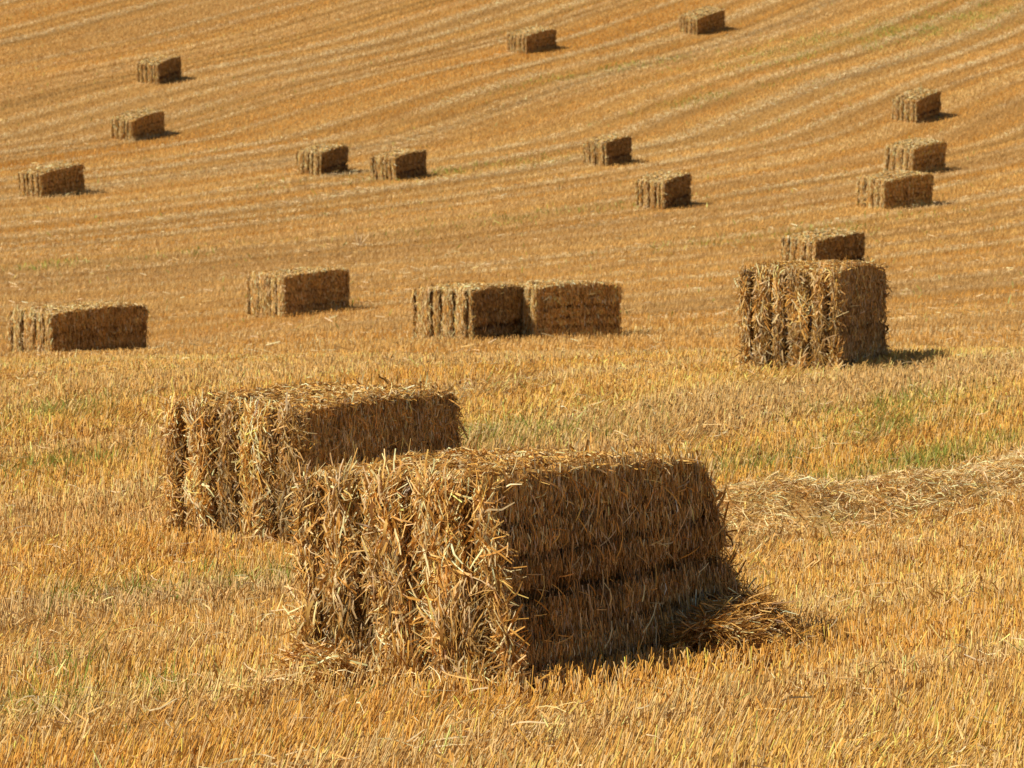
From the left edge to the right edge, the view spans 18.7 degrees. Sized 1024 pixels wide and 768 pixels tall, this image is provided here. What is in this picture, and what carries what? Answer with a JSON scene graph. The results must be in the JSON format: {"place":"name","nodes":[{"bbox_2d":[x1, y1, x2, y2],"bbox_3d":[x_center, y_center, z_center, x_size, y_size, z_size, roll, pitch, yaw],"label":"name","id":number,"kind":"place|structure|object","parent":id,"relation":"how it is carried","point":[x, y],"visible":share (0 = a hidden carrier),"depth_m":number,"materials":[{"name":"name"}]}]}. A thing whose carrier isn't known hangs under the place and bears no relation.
{"place":"outdoors","nodes":[
{"label":"outdoors","id":0,"kind":"place"},
{"bbox_2d":[0,0,1023,767],"bbox_3d":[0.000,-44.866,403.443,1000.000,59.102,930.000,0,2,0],"label":"ground","id":1,"kind":"structure","parent":0,"point":[548,108],"depth_m":115.83,"materials":[{"name":"soil"}]},
{"bbox_2d":[17,159,85,197],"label":"straw bale","id":2,"kind":"object","parent":1,"relation":"on","point":[56,178],"visible":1,"depth_m":101.86},
{"bbox_2d":[6,296,151,353],"bbox_3d":[-8.114,-0.941,58.286,1.328,1.337,2.791,5,8,39],"label":"straw bale","id":3,"kind":"object","parent":1,"relation":"on","point":[97,325],"visible":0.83,"depth_m":57.67},
{"bbox_2d":[110,106,165,140],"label":"straw bale","id":4,"kind":"object","parent":1,"relation":"on","point":[141,122],"visible":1,"depth_m":120.35},
{"bbox_2d":[136,53,181,84],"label":"straw bale","id":5,"kind":"object","parent":1,"relation":"on","point":[159,69],"visible":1,"depth_m":132.10},
{"bbox_2d":[245,265,351,317],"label":"straw bale","id":6,"kind":"object","parent":1,"relation":"on","point":[289,291],"visible":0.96,"depth_m":68.51},
{"bbox_2d":[152,367,470,548],"bbox_3d":[-1.410,0.579,22.174,1.501,1.313,2.185,3,6,32],"label":"straw bale","id":7,"kind":"object","parent":1,"relation":"on","point":[232,456],"visible":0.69,"depth_m":21.43},
{"bbox_2d":[259,635,382,695],"bbox_3d":[-0.899,1.325,14.352,0.492,0.356,0.523,2,3,38],"label":"straw clump","id":8,"kind":"object","parent":1,"relation":"on","point":[311,653],"visible":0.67,"depth_m":14.28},
{"bbox_2d":[295,141,349,175],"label":"straw bale","id":9,"kind":"object","parent":1,"relation":"on","point":[323,158],"visible":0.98,"depth_m":108.80},
{"bbox_2d":[353,228,366,245],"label":"dry weed","id":10,"kind":"object","parent":1,"relation":"on","point":[358,241],"visible":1,"depth_m":87.86,"materials":[{"name":"plant"}]},
{"bbox_2d":[368,146,427,180],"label":"straw bale","id":11,"kind":"object","parent":1,"relation":"on","point":[400,164],"visible":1,"depth_m":107.19},
{"bbox_2d":[410,279,525,342],"bbox_3d":[-0.753,-1.218,55.170,1.360,1.335,2.173,2,5,29],"label":"straw bale","id":12,"kind":"object","parent":1,"relation":"on","point":[454,310],"visible":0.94,"depth_m":54.44},
{"bbox_2d":[0,0,1023,767],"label":"stubble","id":13,"kind":"object","parent":1,"relation":"on","point":[112,530],"visible":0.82,"depth_m":28.36,"materials":[{"name":"yellow plant"}]},
{"bbox_2d":[0,0,1023,767],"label":"loose straw","id":14,"kind":"object","parent":1,"relation":"on","point":[480,360],"visible":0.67,"depth_m":65.12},
{"bbox_2d":[0,0,1023,767],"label":"green weeds","id":15,"kind":"object","parent":1,"relation":"on","point":[722,458],"visible":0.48,"depth_m":26.31,"materials":[{"name":"green plant"}]},
{"bbox_2d":[276,429,759,698],"bbox_3d":[0.102,0.898,15.392,1.471,1.305,2.655,1,2,31],"label":"straw bale","id":16,"kind":"object","parent":1,"relation":"on","point":[517,561],"visible":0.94,"depth_m":14.50},
{"bbox_2d":[506,23,556,53],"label":"straw bale","id":17,"kind":"object","parent":1,"relation":"on","point":[530,39],"visible":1,"depth_m":141.22},
{"bbox_2d":[511,277,623,339],"bbox_3d":[0.907,-1.265,56.192,2.046,1.346,1.221,-3,5,-32],"label":"straw bale","id":18,"kind":"object","parent":1,"relation":"on","point":[572,306],"visible":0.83,"depth_m":55.72},
{"bbox_2d":[582,133,632,165],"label":"straw bale","id":19,"kind":"object","parent":1,"relation":"on","point":[608,149],"visible":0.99,"depth_m":111.92},
{"bbox_2d":[634,169,692,209],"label":"straw bale","id":20,"kind":"object","parent":1,"relation":"on","point":[662,189],"visible":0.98,"depth_m":98.47},
{"bbox_2d":[678,5,725,34],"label":"straw bale","id":21,"kind":"object","parent":1,"relation":"on","point":[703,19],"visible":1,"depth_m":146.84},
{"bbox_2d":[653,578,823,666],"bbox_3d":[1.085,1.233,15.484,0.897,0.482,0.963,1,3,29],"label":"straw heap","id":22,"kind":"object","parent":1,"relation":"on","point":[755,615],"visible":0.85,"depth_m":15.35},
{"bbox_2d":[726,251,892,374],"bbox_3d":[3.094,-0.665,31.985,1.321,1.406,2.103,2,4,22],"label":"straw bale","id":23,"kind":"object","parent":1,"relation":"on","point":[808,314],"visible":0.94,"depth_m":31.23},
{"bbox_2d":[778,223,865,261],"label":"straw bale","id":24,"kind":"object","parent":1,"relation":"on","point":[830,242],"visible":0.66,"depth_m":80.53},
{"bbox_2d":[713,442,1023,543],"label":"straw swath","id":25,"kind":"object","parent":1,"relation":"on","point":[778,499],"visible":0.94,"depth_m":22.45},
{"bbox_2d":[855,169,934,209],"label":"straw bale","id":26,"kind":"object","parent":1,"relation":"on","point":[891,189],"visible":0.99,"depth_m":98.43},
{"bbox_2d":[883,137,946,172],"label":"straw bale","id":27,"kind":"object","parent":1,"relation":"on","point":[919,154],"visible":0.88,"depth_m":109.31},
{"bbox_2d":[891,84,940,122],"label":"straw bale","id":28,"kind":"object","parent":1,"relation":"on","point":[917,104],"visible":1,"depth_m":124.03}
]}

